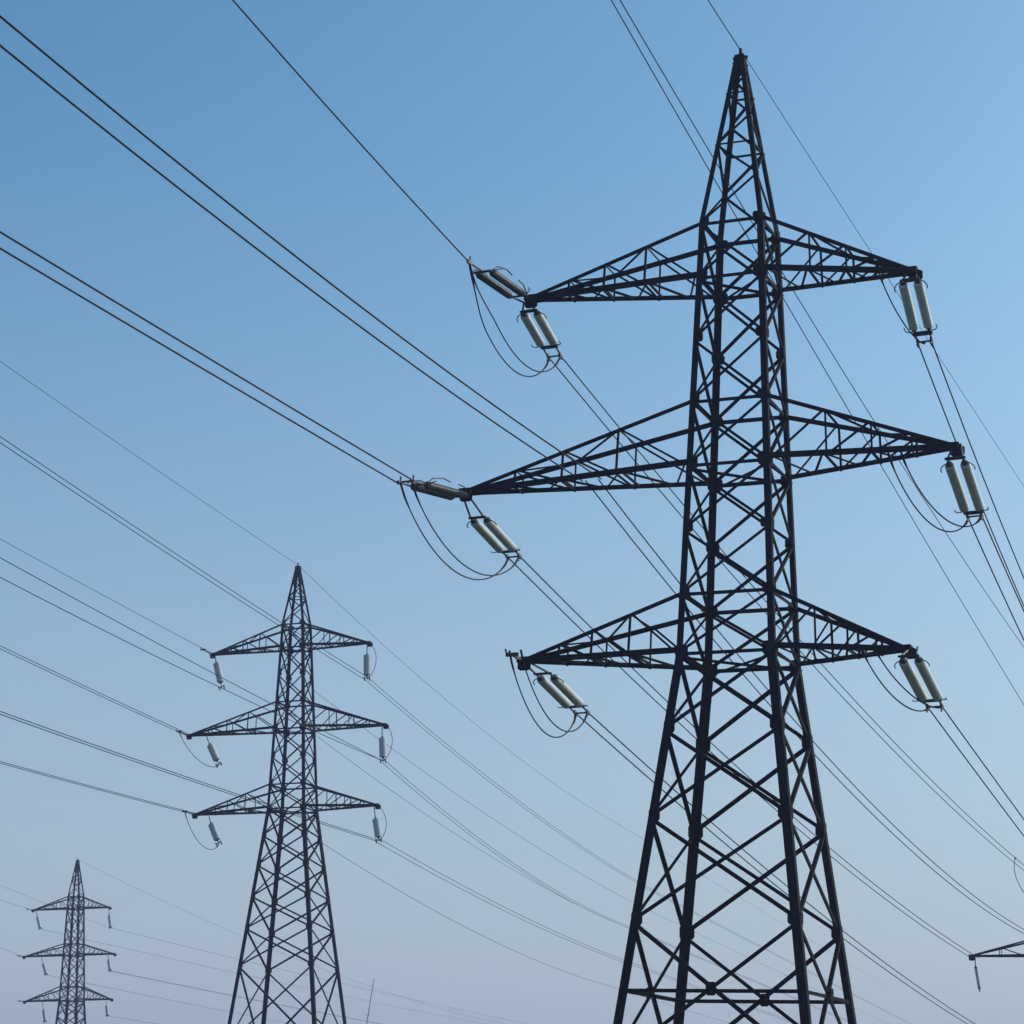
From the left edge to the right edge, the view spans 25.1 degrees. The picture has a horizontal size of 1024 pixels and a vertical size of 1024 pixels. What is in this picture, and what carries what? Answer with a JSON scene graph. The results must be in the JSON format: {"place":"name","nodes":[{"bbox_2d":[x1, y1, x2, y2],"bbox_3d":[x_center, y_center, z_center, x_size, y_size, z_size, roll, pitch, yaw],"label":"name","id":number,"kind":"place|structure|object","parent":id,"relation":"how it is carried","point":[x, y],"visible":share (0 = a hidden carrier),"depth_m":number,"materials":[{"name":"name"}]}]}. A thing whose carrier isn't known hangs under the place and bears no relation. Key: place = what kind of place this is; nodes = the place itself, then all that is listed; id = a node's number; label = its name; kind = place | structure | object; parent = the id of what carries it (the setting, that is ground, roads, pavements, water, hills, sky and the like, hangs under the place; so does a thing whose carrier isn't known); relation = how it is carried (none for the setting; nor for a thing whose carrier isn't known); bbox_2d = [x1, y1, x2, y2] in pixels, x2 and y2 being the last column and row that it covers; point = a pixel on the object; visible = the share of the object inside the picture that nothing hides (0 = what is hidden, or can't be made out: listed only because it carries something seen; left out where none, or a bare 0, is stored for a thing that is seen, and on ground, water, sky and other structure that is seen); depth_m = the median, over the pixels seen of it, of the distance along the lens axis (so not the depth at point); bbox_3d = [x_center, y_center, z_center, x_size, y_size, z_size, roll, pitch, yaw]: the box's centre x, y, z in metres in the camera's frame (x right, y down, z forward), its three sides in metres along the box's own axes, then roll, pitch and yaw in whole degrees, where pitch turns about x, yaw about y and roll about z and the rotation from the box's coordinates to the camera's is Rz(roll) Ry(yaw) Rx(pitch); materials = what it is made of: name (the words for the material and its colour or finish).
{"place":"outdoors","nodes":[
{"label":"outdoors","id":0,"kind":"place"},
{"bbox_2d":[0,0,1023,1023],"label":"sky","id":1,"kind":"structure","parent":0,"point":[538,137],"materials":[{"name":"blue"}]},
{"bbox_2d":[611,0,1023,704],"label":"power line wire","id":2,"kind":"object","parent":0,"point":[795,318],"visible":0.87,"depth_m":78.00,"materials":[{"name":"metal"}]},
{"bbox_3d":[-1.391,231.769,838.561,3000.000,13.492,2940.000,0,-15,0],"label":"ground","id":3,"kind":"structure","parent":0,"visible":0},
{"bbox_2d":[17,858,116,1023],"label":"lattice pylon","id":4,"kind":"object","parent":3,"relation":"on","point":[77,955],"visible":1,"depth_m":242.13,"materials":[{"name":"metal"}]},
{"bbox_2d":[36,911,41,928],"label":"insulator set","id":5,"kind":"object","parent":4,"relation":"hanging from","point":[38,922],"visible":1,"depth_m":243.95,"materials":[{"name":"grey ceramic"}]},
{"bbox_2d":[42,929,477,1022],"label":"power line wire","id":6,"kind":"object","parent":5,"relation":"attached to","point":[251,976],"visible":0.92,"depth_m":297.08,"materials":[{"name":"metal"}]},
{"bbox_2d":[42,1001,46,1022],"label":"insulator set","id":7,"kind":"object","parent":4,"relation":"hanging from","point":[44,1015],"visible":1,"depth_m":241.08,"materials":[{"name":"grey ceramic"}]},
{"bbox_2d":[41,957,47,974],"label":"insulator set","id":8,"kind":"object","parent":4,"relation":"hanging from","point":[44,969],"visible":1,"depth_m":242.42,"materials":[{"name":"grey ceramic"}]},
{"bbox_2d":[48,975,290,1023],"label":"power line wire","id":9,"kind":"object","parent":8,"relation":"attached to","point":[166,999],"visible":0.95,"depth_m":272.32,"materials":[{"name":"metal"}]},
{"bbox_2d":[105,1004,108,1016],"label":"insulator set","id":10,"kind":"object","parent":4,"relation":"hanging from","point":[106,1010],"visible":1,"depth_m":239.52,"materials":[{"name":"grey ceramic"}]},
{"bbox_2d":[107,957,111,971],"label":"insulator set","id":11,"kind":"object","parent":4,"relation":"hanging from","point":[109,965],"visible":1,"depth_m":240.73,"materials":[{"name":"grey ceramic"}]},
{"bbox_2d":[110,971,377,1023],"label":"power line wire","id":12,"kind":"object","parent":11,"relation":"attached to","point":[230,995],"visible":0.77,"depth_m":270.69,"materials":[{"name":"metal"}]},
{"bbox_2d":[114,971,380,1023],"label":"power line wire","id":13,"kind":"object","parent":11,"relation":"attached to","point":[238,996],"visible":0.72,"depth_m":272.19,"materials":[{"name":"metal"}]},
{"bbox_2d":[108,908,111,928],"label":"insulator set","id":14,"kind":"object","parent":4,"relation":"hanging from","point":[109,921],"visible":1,"depth_m":242.01,"materials":[{"name":"grey ceramic"}]},
{"bbox_2d":[0,885,109,927],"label":"power line wire","id":15,"kind":"object","parent":14,"relation":"attached to","point":[56,907],"visible":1,"depth_m":229.12,"materials":[{"name":"metal"}]},
{"bbox_2d":[112,928,507,1019],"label":"power line wire","id":16,"kind":"object","parent":14,"relation":"attached to","point":[290,971],"visible":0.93,"depth_m":291.49,"materials":[{"name":"metal"}]},
{"bbox_2d":[79,860,489,1020],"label":"power line wire","id":17,"kind":"object","parent":4,"relation":"attached to","point":[247,938],"visible":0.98,"depth_m":287.73,"materials":[{"name":"metal"}]},
{"bbox_2d":[176,563,388,1023],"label":"lattice pylon","id":18,"kind":"object","parent":3,"relation":"on","point":[289,650],"visible":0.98,"depth_m":133.22,"materials":[{"name":"metal"}]},
{"bbox_2d":[0,763,181,811],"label":"power line wire","id":19,"kind":"object","parent":18,"relation":"attached to","point":[89,787],"visible":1,"depth_m":121.47,"materials":[{"name":"metal"}]},
{"bbox_2d":[0,648,184,734],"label":"power line wire","id":20,"kind":"object","parent":18,"relation":"attached to","point":[86,689],"visible":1,"depth_m":123.51,"materials":[{"name":"metal"}]},
{"bbox_2d":[1,646,189,734],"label":"power line wire","id":21,"kind":"object","parent":18,"relation":"attached to","point":[92,689],"visible":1,"depth_m":123.19,"materials":[{"name":"metal"}]},
{"bbox_2d":[0,761,195,813],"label":"power line wire","id":22,"kind":"object","parent":18,"relation":"attached to","point":[93,786],"visible":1,"depth_m":121.30,"materials":[{"name":"metal"}]},
{"bbox_2d":[1,539,210,652],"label":"power line wire","id":23,"kind":"object","parent":18,"relation":"attached to","point":[101,594],"visible":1,"depth_m":122.53,"materials":[{"name":"metal"}]},
{"bbox_2d":[0,361,297,564],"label":"power line wire","id":24,"kind":"object","parent":18,"relation":"attached to","point":[147,463],"visible":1,"depth_m":116.47,"materials":[{"name":"metal"}]},
{"bbox_2d":[206,735,221,767],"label":"insulator set","id":25,"kind":"object","parent":18,"relation":"hanging from","point":[213,752],"visible":1,"depth_m":134.99,"materials":[{"name":"grey ceramic"}]},
{"bbox_2d":[179,732,218,766],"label":"jumper wire","id":26,"kind":"object","parent":25,"relation":"hanging from","point":[192,754],"visible":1,"depth_m":134.42,"materials":[{"name":"metal"}]},
{"bbox_2d":[208,816,221,845],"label":"insulator set","id":27,"kind":"object","parent":18,"relation":"hanging from","point":[214,832],"visible":1,"depth_m":133.69,"materials":[{"name":"grey ceramic"}]},
{"bbox_2d":[185,812,218,849],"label":"jumper wire","id":28,"kind":"object","parent":27,"relation":"hanging from","point":[196,838],"visible":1,"depth_m":133.02,"materials":[{"name":"metal"}]},
{"bbox_2d":[213,656,224,689],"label":"insulator set","id":29,"kind":"object","parent":18,"relation":"hanging from","point":[217,669],"visible":0.97,"depth_m":136.22,"materials":[{"name":"grey ceramic"}]},
{"bbox_2d":[363,646,370,680],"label":"insulator set","id":30,"kind":"object","parent":18,"relation":"attached to","point":[366,662],"visible":1,"depth_m":133.81,"materials":[{"name":"grey ceramic"}]},
{"bbox_2d":[0,442,363,678],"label":"power line wire","id":31,"kind":"object","parent":30,"relation":"attached to","point":[172,556],"visible":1,"depth_m":107.69,"materials":[{"name":"metal"}]},
{"bbox_2d":[0,436,369,678],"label":"power line wire","id":32,"kind":"object","parent":30,"relation":"attached to","point":[172,551],"visible":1,"depth_m":107.10,"materials":[{"name":"metal"}]},
{"bbox_2d":[366,680,908,1023],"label":"power line wire","id":33,"kind":"object","parent":30,"relation":"attached to","point":[558,832],"visible":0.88,"depth_m":167.40,"materials":[{"name":"metal"}]},
{"bbox_2d":[370,679,910,1023],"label":"power line wire","id":34,"kind":"object","parent":30,"relation":"attached to","point":[566,835],"visible":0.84,"depth_m":168.62,"materials":[{"name":"metal"}]},
{"bbox_2d":[372,806,381,842],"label":"insulator set","id":35,"kind":"object","parent":18,"relation":"hanging from","point":[377,828],"visible":1,"depth_m":131.07,"materials":[{"name":"grey ceramic"}]},
{"bbox_2d":[0,714,375,840],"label":"power line wire","id":36,"kind":"object","parent":35,"relation":"attached to","point":[173,774],"visible":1,"depth_m":103.78,"materials":[{"name":"metal"}]},
{"bbox_2d":[0,711,380,840],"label":"power line wire","id":37,"kind":"object","parent":35,"relation":"attached to","point":[180,774],"visible":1,"depth_m":104.41,"materials":[{"name":"metal"}]},
{"bbox_2d":[375,841,788,1021],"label":"power line wire","id":38,"kind":"object","parent":35,"relation":"attached to","point":[530,923],"visible":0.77,"depth_m":158.51,"materials":[{"name":"metal"}]},
{"bbox_2d":[384,841,798,1023],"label":"power line wire","id":39,"kind":"object","parent":35,"relation":"attached to","point":[533,921],"visible":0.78,"depth_m":157.59,"materials":[{"name":"metal"}]},
{"bbox_2d":[379,726,386,762],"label":"insulator set","id":40,"kind":"object","parent":18,"relation":"hanging from","point":[382,746],"visible":1,"depth_m":132.24,"materials":[{"name":"grey ceramic"}]},
{"bbox_2d":[0,557,380,759],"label":"power line wire","id":41,"kind":"object","parent":40,"relation":"attached to","point":[178,654],"visible":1,"depth_m":104.38,"materials":[{"name":"metal"}]},
{"bbox_2d":[0,577,382,760],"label":"power line wire","id":42,"kind":"object","parent":40,"relation":"attached to","point":[177,666],"visible":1,"depth_m":104.39,"materials":[{"name":"metal"}]},
{"bbox_2d":[382,762,847,1021],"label":"power line wire","id":43,"kind":"object","parent":40,"relation":"attached to","point":[548,888],"visible":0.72,"depth_m":161.74,"materials":[{"name":"metal"}]},
{"bbox_2d":[386,761,845,1019],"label":"power line wire","id":44,"kind":"object","parent":40,"relation":"attached to","point":[547,885],"visible":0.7,"depth_m":159.94,"materials":[{"name":"metal"}]},
{"bbox_2d":[322,843,726,1022],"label":"power line wire","id":45,"kind":"object","parent":18,"relation":"attached to","point":[480,934],"visible":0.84,"depth_m":158.31,"materials":[{"name":"metal"}]},
{"bbox_2d":[318,737,810,1005],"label":"power line wire","id":46,"kind":"object","parent":18,"relation":"attached to","point":[453,832],"visible":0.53,"depth_m":156.39,"materials":[{"name":"metal"}]},
{"bbox_2d":[301,568,877,980],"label":"power line wire","id":47,"kind":"object","parent":18,"relation":"attached to","point":[515,755],"visible":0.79,"depth_m":174.71,"materials":[{"name":"metal"}]},
{"bbox_2d":[313,690,878,1019],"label":"power line wire","id":48,"kind":"object","parent":18,"relation":"attached to","point":[534,845],"visible":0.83,"depth_m":175.59,"materials":[{"name":"metal"}]},
{"bbox_2d":[366,979,373,1023],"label":"mast","id":49,"kind":"object","parent":3,"relation":"on","point":[370,1003],"visible":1,"depth_m":176.25,"materials":[{"name":"grey metal"}]},
{"bbox_2d":[458,48,964,1023],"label":"lattice pylon","id":50,"kind":"object","parent":3,"relation":"on","point":[760,264],"visible":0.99,"depth_m":55.63,"materials":[{"name":"metal"}]},
{"bbox_2d":[0,44,582,481],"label":"power line wire","id":51,"kind":"object","parent":50,"relation":"attached to","point":[254,246],"visible":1,"depth_m":41.56,"materials":[{"name":"metal"}]},
{"bbox_2d":[0,15,601,479],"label":"power line wire","id":52,"kind":"object","parent":50,"relation":"attached to","point":[264,231],"visible":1,"depth_m":40.90,"materials":[{"name":"metal"}]},
{"bbox_2d":[397,475,471,499],"bbox_3d":[-1.880,-0.620,56.923,0.828,0.357,3.854,-6,-8,21],"label":"insulator set","id":53,"kind":"object","parent":50,"relation":"attached to","point":[437,490],"visible":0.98,"depth_m":56.69,"materials":[{"name":"ceramic"}]},
{"bbox_2d":[0,247,396,482],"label":"power line wire","id":54,"kind":"object","parent":53,"relation":"attached to","point":[89,301],"visible":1,"depth_m":45.94,"materials":[{"name":"metal"}]},
{"bbox_2d":[0,231,414,481],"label":"power line wire","id":55,"kind":"object","parent":53,"relation":"attached to","point":[106,296],"visible":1,"depth_m":45.41,"materials":[{"name":"metal"}]},
{"bbox_2d":[400,483,508,579],"bbox_3d":[-1.389,0.846,58.237,0.060,1.447,7.068,-6,-16,21],"label":"jumper wire","id":56,"kind":"object","parent":53,"relation":"hanging from","point":[406,501],"visible":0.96,"depth_m":56.87,"materials":[{"name":"metal"}]},
{"bbox_2d":[411,483,518,575],"bbox_3d":[-1.109,0.769,58.142,0.060,1.348,7.066,-6,-16,21],"label":"jumper wire","id":57,"kind":"object","parent":53,"relation":"hanging from","point":[517,559],"visible":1,"depth_m":56.93,"materials":[{"name":"metal"}]},
{"bbox_2d":[464,499,521,560],"bbox_3d":[-0.548,0.482,60.093,0.828,0.426,3.530,-6,-26,21],"label":"insulator set","id":58,"kind":"object","parent":50,"relation":"hanging from","point":[495,529],"visible":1,"depth_m":60.04,"materials":[{"name":"grey ceramic"}]},
{"bbox_2d":[510,559,968,956],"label":"power line wire","id":59,"kind":"object","parent":58,"relation":"attached to","point":[710,751],"visible":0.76,"depth_m":74.48,"materials":[{"name":"metal"}]},
{"bbox_2d":[522,558,977,957],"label":"power line wire","id":60,"kind":"object","parent":58,"relation":"attached to","point":[715,746],"visible":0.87,"depth_m":74.62,"materials":[{"name":"metal"}]},
{"bbox_2d":[466,256,529,302],"bbox_3d":[-0.348,-5.835,57.639,0.828,0.357,3.985,-6,-12,21],"label":"insulator set","id":61,"kind":"object","parent":50,"relation":"attached to","point":[483,276],"visible":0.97,"depth_m":57.58,"materials":[{"name":"ceramic"}]},
{"bbox_2d":[232,0,467,260],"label":"power line wire","id":62,"kind":"object","parent":61,"relation":"attached to","point":[298,74],"visible":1,"depth_m":49.76,"materials":[{"name":"metal"}]},
{"bbox_2d":[468,264,549,376],"bbox_3d":[-0.072,-4.516,58.364,0.160,1.718,5.964,-5,-16,20],"label":"jumper wire","id":63,"kind":"object","parent":61,"relation":"hanging from","point":[546,365],"visible":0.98,"depth_m":57.14,"materials":[{"name":"metal"}]},
{"bbox_2d":[470,263,559,371],"bbox_3d":[0.161,-4.597,58.290,0.160,1.600,5.962,-6,-17,22],"label":"jumper wire","id":64,"kind":"object","parent":61,"relation":"hanging from","point":[558,360],"visible":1,"depth_m":57.14,"materials":[{"name":"metal"}]},
{"bbox_2d":[516,303,562,360],"bbox_3d":[0.771,-4.687,60.245,0.828,0.337,2.324,-6,-35,21],"label":"insulator set","id":65,"kind":"object","parent":50,"relation":"hanging from","point":[532,329],"visible":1,"depth_m":60.04,"materials":[{"name":"grey ceramic"}]},
{"bbox_2d":[551,360,1023,870],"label":"power line wire","id":66,"kind":"object","parent":65,"relation":"attached to","point":[761,607],"visible":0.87,"depth_m":77.74,"materials":[{"name":"metal"}]},
{"bbox_2d":[563,358,1023,864],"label":"power line wire","id":67,"kind":"object","parent":65,"relation":"attached to","point":[775,612],"visible":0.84,"depth_m":80.75,"materials":[{"name":"metal"}]},
{"bbox_2d":[529,663,589,716],"bbox_3d":[1.135,4.495,58.622,0.828,0.284,4.041,-6,-26,21],"label":"insulator set","id":68,"kind":"object","parent":50,"relation":"hanging from","point":[563,687],"visible":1,"depth_m":58.69,"materials":[{"name":"grey ceramic"}]},
{"bbox_2d":[508,650,576,737],"bbox_3d":[0.811,4.777,58.130,0.060,1.677,4.811,-6,-16,21],"label":"jumper wire","id":69,"kind":"object","parent":68,"relation":"hanging from","point":[511,661],"visible":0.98,"depth_m":57.12,"materials":[{"name":"metal"}]},
{"bbox_2d":[520,649,586,731],"bbox_3d":[1.090,4.678,58.042,0.060,1.532,4.809,-6,-16,21],"label":"jumper wire","id":70,"kind":"object","parent":68,"relation":"attached to","point":[523,662],"visible":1,"depth_m":56.97,"materials":[{"name":"metal"}]},
{"bbox_2d":[578,715,966,1023],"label":"power line wire","id":71,"kind":"object","parent":68,"relation":"attached to","point":[748,862],"visible":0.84,"depth_m":73.02,"materials":[{"name":"metal"}]},
{"bbox_2d":[590,714,974,1023],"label":"power line wire","id":72,"kind":"object","parent":68,"relation":"attached to","point":[763,866],"visible":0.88,"depth_m":73.86,"materials":[{"name":"metal"}]},
{"bbox_2d":[708,0,739,49],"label":"power line wire","id":73,"kind":"object","parent":50,"relation":"attached to","point":[723,24],"visible":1,"depth_m":57.66,"materials":[{"name":"metal"}]},
{"bbox_2d":[585,480,1023,933],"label":"power line wire","id":74,"kind":"object","parent":50,"relation":"attached to","point":[770,706],"visible":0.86,"depth_m":71.72,"materials":[{"name":"metal"}]},
{"bbox_2d":[598,479,1023,929],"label":"power line wire","id":75,"kind":"object","parent":50,"relation":"attached to","point":[786,711],"visible":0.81,"depth_m":73.50,"materials":[{"name":"metal"}]},
{"bbox_2d":[620,0,1023,646],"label":"power line wire","id":76,"kind":"object","parent":50,"relation":"attached to","point":[794,292],"visible":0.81,"depth_m":79.74,"materials":[{"name":"metal"}]},
{"bbox_2d":[742,52,1023,485],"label":"power line wire","id":77,"kind":"object","parent":50,"relation":"attached to","point":[869,249],"visible":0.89,"depth_m":69.41,"materials":[{"name":"metal"}]},
{"bbox_2d":[894,273,936,347],"bbox_3d":[9.903,-4.931,56.094,0.828,0.563,2.046,-6,-52,21],"label":"insulator set","id":78,"kind":"object","parent":50,"relation":"hanging from","point":[907,302],"visible":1,"depth_m":55.82,"materials":[{"name":"grey ceramic"}]},
{"bbox_2d":[879,275,925,343],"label":"jumper wire","id":79,"kind":"object","parent":78,"relation":"attached to","point":[881,279],"visible":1,"depth_m":56.10,"materials":[{"name":"metal"}]},
{"bbox_2d":[919,348,1023,606],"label":"power line wire","id":80,"kind":"object","parent":78,"relation":"attached to","point":[955,441],"visible":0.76,"depth_m":59.99,"materials":[{"name":"metal"}]},
{"bbox_2d":[933,346,1023,578],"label":"power line wire","id":81,"kind":"object","parent":78,"relation":"attached to","point":[976,459],"visible":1,"depth_m":60.78,"materials":[{"name":"metal"}]},
{"bbox_2d":[894,646,946,712],"bbox_3d":[9.627,3.846,53.961,0.828,0.662,3.049,-6,-30,21],"label":"insulator set","id":82,"kind":"object","parent":50,"relation":"hanging from","point":[914,681],"visible":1,"depth_m":53.54,"materials":[{"name":"grey ceramic"}]},
{"bbox_2d":[862,651,928,711],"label":"jumper wire","id":83,"kind":"object","parent":82,"relation":"hanging from","point":[865,656],"visible":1,"depth_m":54.13,"materials":[{"name":"metal"}]},
{"bbox_2d":[876,652,940,708],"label":"jumper wire","id":84,"kind":"object","parent":82,"relation":"hanging from","point":[879,657],"visible":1,"depth_m":54.12,"materials":[{"name":"metal"}]},
{"bbox_2d":[930,710,1023,836],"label":"power line wire","id":85,"kind":"object","parent":82,"relation":"attached to","point":[975,772],"visible":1,"depth_m":60.04,"materials":[{"name":"metal"}]},
{"bbox_2d":[944,709,1023,819],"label":"power line wire","id":86,"kind":"object","parent":82,"relation":"attached to","point":[983,763],"visible":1,"depth_m":59.35,"materials":[{"name":"metal"}]},
{"bbox_2d":[940,443,988,521],"bbox_3d":[10.807,-0.708,54.800,0.828,0.701,2.557,-6,-37,21],"label":"insulator set","id":87,"kind":"object","parent":50,"relation":"hanging from","point":[970,481],"visible":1,"depth_m":54.48,"materials":[{"name":"grey ceramic"}]},
{"bbox_2d":[887,453,969,531],"bbox_3d":[10.002,-0.422,55.147,2.465,1.734,0.060,9,-18,-29],"label":"jumper wire","id":88,"kind":"object","parent":87,"relation":"hanging from","point":[893,467],"visible":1,"depth_m":54.81,"materials":[{"name":"metal"}]},
{"bbox_2d":[900,452,980,526],"bbox_3d":[10.281,-0.504,55.054,2.463,1.624,0.060,9,-18,-29],"label":"jumper wire","id":89,"kind":"object","parent":87,"relation":"hanging from","point":[904,462],"visible":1,"depth_m":54.75,"materials":[{"name":"metal"}]},
{"bbox_2d":[969,521,1023,640],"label":"power line wire","id":90,"kind":"object","parent":87,"relation":"attached to","point":[996,580],"visible":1,"depth_m":58.55,"materials":[{"name":"metal"}]},
{"bbox_2d":[983,520,1023,611],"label":"power line wire","id":91,"kind":"object","parent":87,"relation":"attached to","point":[1003,565],"visible":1,"depth_m":57.80,"materials":[{"name":"metal"}]},
{"bbox_2d":[969,940,1023,960],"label":"lattice pylon","id":92,"kind":"object","parent":3,"relation":"on","point":[971,956],"visible":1,"depth_m":115.57,"materials":[{"name":"metal"}]},
{"bbox_2d":[974,957,980,991],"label":"insulator set","id":93,"kind":"object","parent":92,"relation":"hanging from","point":[977,978],"visible":1,"depth_m":115.85,"materials":[{"name":"grey ceramic"}]}
]}

